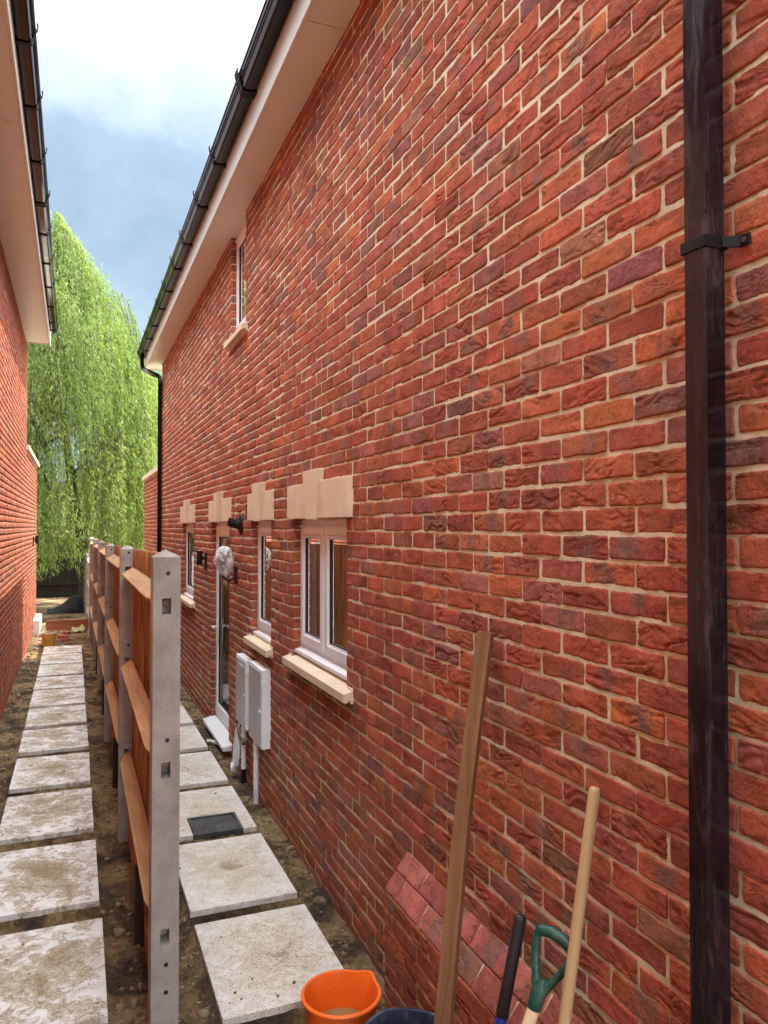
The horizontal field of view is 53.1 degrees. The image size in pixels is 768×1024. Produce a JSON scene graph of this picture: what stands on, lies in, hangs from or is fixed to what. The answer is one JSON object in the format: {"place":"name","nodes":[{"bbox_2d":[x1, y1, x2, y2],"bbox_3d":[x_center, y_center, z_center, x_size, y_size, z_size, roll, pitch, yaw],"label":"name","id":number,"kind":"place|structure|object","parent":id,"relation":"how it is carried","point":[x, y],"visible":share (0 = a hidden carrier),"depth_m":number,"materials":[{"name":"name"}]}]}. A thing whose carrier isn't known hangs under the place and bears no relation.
{"place":"outdoors","nodes":[
{"label":"outdoors","id":0,"kind":"place"},
{"bbox_2d":[27,0,264,529],"label":"sky","id":1,"kind":"structure","parent":0,"point":[136,93],"materials":[{"name":"blue"}]},
{"bbox_2d":[0,530,385,1023],"bbox_3d":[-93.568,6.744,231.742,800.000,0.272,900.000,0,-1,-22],"label":"ground","id":2,"kind":"structure","parent":0,"point":[356,956],"depth_m":4.65,"materials":[{"name":"soil"}]},
{"bbox_2d":[0,0,58,719],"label":"brick house","id":3,"kind":"structure","parent":2,"relation":"on","point":[28,308],"depth_m":8.92,"materials":[{"name":"brick"}]},
{"bbox_2d":[33,535,38,545],"bbox_3d":[-6.850,0.565,15.128,0.106,0.217,0.070,0,-1,-22],"label":"wall light","id":4,"kind":"object","parent":3,"relation":"attached to","point":[36,539],"visible":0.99,"depth_m":15.11,"materials":[{"name":"black metal"}]},
{"bbox_2d":[0,788,93,845],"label":"paving slab","id":5,"kind":"structure","parent":2,"relation":"on","point":[23,820],"depth_m":5.55,"materials":[{"name":"beige concrete"}]},
{"bbox_2d":[41,631,56,646],"bbox_3d":[-6.060,2.299,13.903,0.267,0.262,0.266,0,-1,-22],"label":"paint bucket","id":6,"kind":"object","parent":2,"relation":"on","point":[48,638],"visible":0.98,"depth_m":13.81,"materials":[{"name":"plastic"}]},
{"bbox_2d":[0,840,98,921],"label":"paving slab","id":7,"kind":"structure","parent":2,"relation":"on","point":[34,882],"depth_m":4.55,"materials":[{"name":"beige concrete"}]},
{"bbox_2d":[9,752,89,793],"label":"paving slab","id":8,"kind":"structure","parent":2,"relation":"on","point":[35,774],"depth_m":6.55,"materials":[{"name":"beige concrete"}]},
{"bbox_2d":[18,725,88,756],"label":"paving slab","id":9,"kind":"structure","parent":2,"relation":"on","point":[52,740],"depth_m":7.52,"materials":[{"name":"beige concrete"}]},
{"bbox_2d":[0,918,107,1023],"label":"paving slab","id":10,"kind":"structure","parent":2,"relation":"on","point":[64,965],"depth_m":3.58,"materials":[{"name":"beige concrete"}]},
{"bbox_2d":[39,463,71,532],"bbox_3d":[-13.276,0.201,25.895,4.821,5.144,5.868,0,-1,9],"label":"dark tree","id":11,"kind":"object","parent":2,"relation":"on","point":[46,500],"visible":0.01,"depth_m":26.66,"materials":[{"name":"green plant"}]},
{"bbox_2d":[25,705,86,729],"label":"paving slab","id":12,"kind":"structure","parent":2,"relation":"on","point":[53,717],"depth_m":8.44,"materials":[{"name":"beige concrete"}]},
{"bbox_2d":[29,687,84,708],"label":"paving slab","id":13,"kind":"structure","parent":2,"relation":"on","point":[56,697],"depth_m":9.36,"materials":[{"name":"beige concrete"}]},
{"bbox_2d":[34,674,83,690],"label":"paving slab","id":14,"kind":"structure","parent":2,"relation":"on","point":[60,682],"depth_m":10.33,"materials":[{"name":"beige concrete"}]},
{"bbox_2d":[37,663,83,677],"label":"paving slab","id":15,"kind":"structure","parent":2,"relation":"on","point":[53,670],"depth_m":11.19,"materials":[{"name":"beige concrete"}]},
{"bbox_2d":[40,653,82,664],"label":"paving slab","id":16,"kind":"structure","parent":2,"relation":"on","point":[52,659],"depth_m":12.12,"materials":[{"name":"beige concrete"}]},
{"bbox_2d":[42,645,81,654],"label":"paving slab","id":17,"kind":"structure","parent":2,"relation":"on","point":[62,649],"depth_m":13.12,"materials":[{"name":"beige concrete"}]},
{"bbox_2d":[57,635,67,638],"bbox_3d":[-6.223,2.419,14.907,0.183,0.062,0.102,5,1,-45],"label":"broken brick","id":18,"kind":"object","parent":2,"relation":"on","point":[61,636],"visible":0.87,"depth_m":14.87,"materials":[{"name":"brick"}]},
{"bbox_2d":[47,595,83,613],"bbox_3d":[-8.111,2.330,19.600,0.860,0.405,1.100,0,-1,-22],"label":"membrane heap","id":19,"kind":"object","parent":2,"relation":"on","point":[75,603],"visible":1,"depth_m":19.30,"materials":[{"name":"black plastic"}]},
{"bbox_2d":[62,638,69,641],"bbox_3d":[-6.008,2.411,14.511,0.183,0.062,0.102,-5,-10,43],"label":"broken brick","id":20,"kind":"object","parent":2,"relation":"on","point":[65,639],"visible":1,"depth_m":14.45,"materials":[{"name":"brick"}]},
{"bbox_2d":[46,619,88,630],"bbox_3d":[-6.657,2.369,16.169,0.830,0.210,0.050,0,-1,-22],"label":"edging plank","id":21,"kind":"object","parent":2,"relation":"on","point":[52,625],"visible":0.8,"depth_m":16.13,"materials":[{"name":"brown wood"}]},
{"bbox_2d":[72,624,85,631],"bbox_3d":[-6.293,2.398,15.857,0.275,0.094,0.700,0,-1,-22],"label":"plastic scrap","id":22,"kind":"object","parent":2,"relation":"on","point":[81,628],"visible":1,"depth_m":15.76,"materials":[{"name":"beige plastic"}]},
{"bbox_2d":[84,549,88,620],"bbox_3d":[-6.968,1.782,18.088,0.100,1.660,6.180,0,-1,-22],"label":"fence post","id":23,"kind":"object","parent":2,"relation":"on","point":[86,585],"visible":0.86,"depth_m":17.14,"materials":[{"name":"concrete"}]},
{"bbox_2d":[36,537,143,597],"bbox_3d":[-8.700,1.700,23.952,19.815,1.850,0.087,0,-1,-22],"label":"back fence","id":24,"kind":"object","parent":2,"relation":"on","point":[64,583],"visible":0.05,"depth_m":23.48,"materials":[{"name":"brown wood"}]},
{"bbox_2d":[41,450,142,536],"bbox_3d":[-10.437,0.117,27.647,5.386,5.378,5.454,0,-1,-22],"label":"dark tree","id":25,"kind":"object","parent":2,"relation":"on","point":[82,506],"visible":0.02,"depth_m":27.35,"materials":[{"name":"green plant"}]},
{"bbox_2d":[26,210,161,601],"bbox_3d":[-8.526,-2.573,20.202,7.407,10.679,7.096,0,-1,-22],"label":"willow tree","id":26,"kind":"object","parent":2,"relation":"on","point":[100,371],"visible":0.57,"depth_m":18.84,"materials":[{"name":"green plant"}]},
{"bbox_2d":[89,537,180,1023],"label":"timber fence","id":27,"kind":"object","parent":2,"relation":"on","point":[134,610],"visible":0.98,"depth_m":3.63,"materials":[{"name":"wood"}]},
{"bbox_2d":[180,705,192,726],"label":"paving slab","id":28,"kind":"structure","parent":2,"relation":"on","point":[185,719],"depth_m":8.38,"materials":[{"name":"beige concrete"}]},
{"bbox_2d":[0,624,384,1023],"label":"rubble","id":29,"kind":"object","parent":2,"relation":"on","point":[201,1013],"visible":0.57,"depth_m":5.00,"materials":[{"name":"gravel"}]},
{"bbox_2d":[180,725,207,752],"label":"paving slab","id":30,"kind":"structure","parent":2,"relation":"on","point":[191,739],"depth_m":7.53,"materials":[{"name":"beige concrete"}]},
{"bbox_2d":[180,751,227,789],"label":"paving slab","id":31,"kind":"structure","parent":2,"relation":"on","point":[204,770],"depth_m":6.58,"materials":[{"name":"beige concrete"}]},
{"bbox_2d":[206,739,217,744],"bbox_3d":[-1.691,2.277,7.615,0.170,0.034,0.045,-1,-1,37],"label":"pipe offcut","id":32,"kind":"object","parent":2,"relation":"on","point":[211,741],"visible":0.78,"depth_m":7.62,"materials":[{"name":"white plastic"}]},
{"bbox_2d":[187,812,242,839],"bbox_3d":[-1.196,2.216,5.432,0.334,0.040,0.328,0,-1,-22],"label":"drain cover","id":33,"kind":"object","parent":2,"relation":"on","point":[213,826],"visible":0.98,"depth_m":5.39,"materials":[{"name":"black metal"}]},
{"bbox_2d":[179,786,256,841],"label":"paving slab","id":34,"kind":"structure","parent":2,"relation":"on","point":[202,802],"depth_m":5.75,"materials":[{"name":"beige concrete"}]},
{"bbox_2d":[179,833,296,917],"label":"paving slab","id":35,"kind":"structure","parent":2,"relation":"on","point":[231,873],"depth_m":4.60,"materials":[{"name":"beige concrete"}]},
{"bbox_2d":[194,904,343,1023],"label":"paving slab","id":36,"kind":"structure","parent":2,"relation":"on","point":[257,946],"depth_m":3.72,"materials":[{"name":"beige concrete"}]},
{"bbox_2d":[300,969,381,1023],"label":"bucket","id":37,"kind":"object","parent":2,"relation":"on","point":[343,996],"visible":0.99,"depth_m":3.22,"materials":[{"name":"orange plastic"}]},
{"bbox_2d":[365,1007,434,1023],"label":"tub","id":38,"kind":"object","parent":2,"relation":"on","point":[398,1015],"visible":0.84,"depth_m":2.91,"materials":[{"name":"blue plastic"}]},
{"bbox_2d":[137,0,767,1023],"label":"brick house","id":39,"kind":"structure","parent":2,"relation":"on","point":[455,338],"depth_m":2.71,"materials":[{"name":"brick"}]},
{"bbox_2d":[180,500,195,608],"bbox_3d":[-2.492,0.549,10.071,0.254,1.404,1.240,0,-1,-22],"label":"window","id":40,"kind":"structure","parent":39,"relation":"in","point":[187,511],"depth_m":10.35,"materials":[{"name":"white plastic"}]},
{"bbox_2d":[197,550,206,569],"bbox_3d":[-2.046,0.539,8.633,0.106,0.217,0.070,0,-1,-22],"label":"wall light","id":41,"kind":"object","parent":39,"relation":"attached to","point":[200,557],"visible":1,"depth_m":8.61,"materials":[{"name":"black metal"}]},
{"bbox_2d":[203,492,231,751],"bbox_3d":[-1.602,1.030,7.816,0.284,2.454,1.210,0,-1,-22],"label":"door","id":42,"kind":"structure","parent":39,"relation":"in","point":[220,512],"depth_m":8.19,"materials":[{"name":"white plastic"}]},
{"bbox_2d":[213,546,236,583],"bbox_3d":[-1.444,0.482,7.013,0.203,0.348,0.201,0,-1,10],"label":"bagged lantern","id":43,"kind":"object","parent":39,"relation":"attached to","point":[224,557],"visible":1,"depth_m":6.98,"materials":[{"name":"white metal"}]},
{"bbox_2d":[227,515,242,533],"bbox_3d":[-1.331,0.113,6.849,0.128,0.170,0.170,0,-1,-22],"label":"flue terminal","id":44,"kind":"object","parent":39,"relation":"attached to","point":[236,523],"visible":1,"depth_m":6.82,"materials":[{"name":"black metal"}]},
{"bbox_2d":[224,224,247,350],"bbox_3d":[-1.327,-2.065,7.092,0.146,1.085,0.850,0,-1,-22],"label":"window","id":45,"kind":"structure","parent":39,"relation":"in","point":[241,324],"depth_m":7.21,"materials":[{"name":"white plastic"}]},
{"bbox_2d":[235,719,245,744],"bbox_3d":[-1.240,1.888,6.626,0.074,0.149,0.377,0,-1,-14],"label":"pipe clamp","id":46,"kind":"object","parent":39,"relation":"attached to","point":[242,740],"visible":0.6,"depth_m":6.53,"materials":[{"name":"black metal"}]},
{"bbox_2d":[236,653,252,783],"bbox_3d":[-1.191,1.785,6.538,0.079,1.105,0.421,0,-1,-22],"label":"meter box","id":47,"kind":"object","parent":39,"relation":"attached to","point":[242,688],"visible":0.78,"depth_m":6.49,"materials":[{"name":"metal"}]},
{"bbox_2d":[230,723,240,772],"bbox_3d":[-1.274,1.987,6.646,0.094,0.544,0.171,1,-1,-38],"label":"cable coil","id":48,"kind":"object","parent":47,"relation":"hanging from","point":[234,766],"visible":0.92,"depth_m":6.60,"materials":[{"name":"white plastic"}]},
{"bbox_2d":[236,656,244,726],"bbox_3d":[-1.221,1.520,6.534,0.008,0.531,0.371,0,-1,-22],"label":"door","id":49,"kind":"structure","parent":47,"relation":"in","point":[240,665],"depth_m":6.52,"materials":[{"name":"white plastic"}]},
{"bbox_2d":[243,482,274,657],"bbox_3d":[-0.950,0.460,6.147,0.175,1.379,0.835,0,-1,-22],"label":"window","id":50,"kind":"structure","parent":39,"relation":"in","point":[260,503],"depth_m":6.17,"materials":[{"name":"white plastic"}]},
{"bbox_2d":[249,660,270,803],"bbox_3d":[-0.976,1.752,6.002,0.083,1.110,0.456,0,-1,-22],"label":"meter box","id":51,"kind":"object","parent":39,"relation":"attached to","point":[259,703],"visible":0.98,"depth_m":5.90,"materials":[{"name":"white plastic"}]},
{"bbox_2d":[249,664,260,746],"bbox_3d":[-1.008,1.497,5.998,0.005,0.556,0.406,0,-1,-22],"label":"door","id":52,"kind":"structure","parent":51,"relation":"in","point":[254,675],"depth_m":5.97,"materials":[{"name":"white plastic"}]},
{"bbox_2d":[282,468,353,703],"bbox_3d":[-0.376,0.415,4.726,0.175,1.344,1.300,0,-1,-22],"label":"window","id":53,"kind":"structure","parent":39,"relation":"in","point":[323,506],"depth_m":4.67,"materials":[{"name":"white plastic"}]},
{"bbox_2d":[434,631,493,1023],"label":"timber batten","id":54,"kind":"object","parent":2,"relation":"on","point":[452,927],"visible":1,"depth_m":2.56,"materials":[{"name":"brown wood"}]},
{"bbox_2d":[495,913,526,1023],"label":"blue shovel","id":55,"kind":"object","parent":2,"relation":"on","point":[511,968],"visible":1,"depth_m":2.42,"materials":[{"name":"black rubber"}]},
{"bbox_2d":[522,924,568,1023],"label":"spade handle","id":56,"kind":"object","parent":2,"relation":"on","point":[542,988],"visible":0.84,"depth_m":2.19,"materials":[{"name":"green plastic"},{"name":"wood"}]},
{"bbox_2d":[558,786,599,1023],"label":"long shovel","id":57,"kind":"object","parent":2,"relation":"on","point":[577,924],"visible":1,"depth_m":2.12,"materials":[{"name":"brown wood"}]}
]}

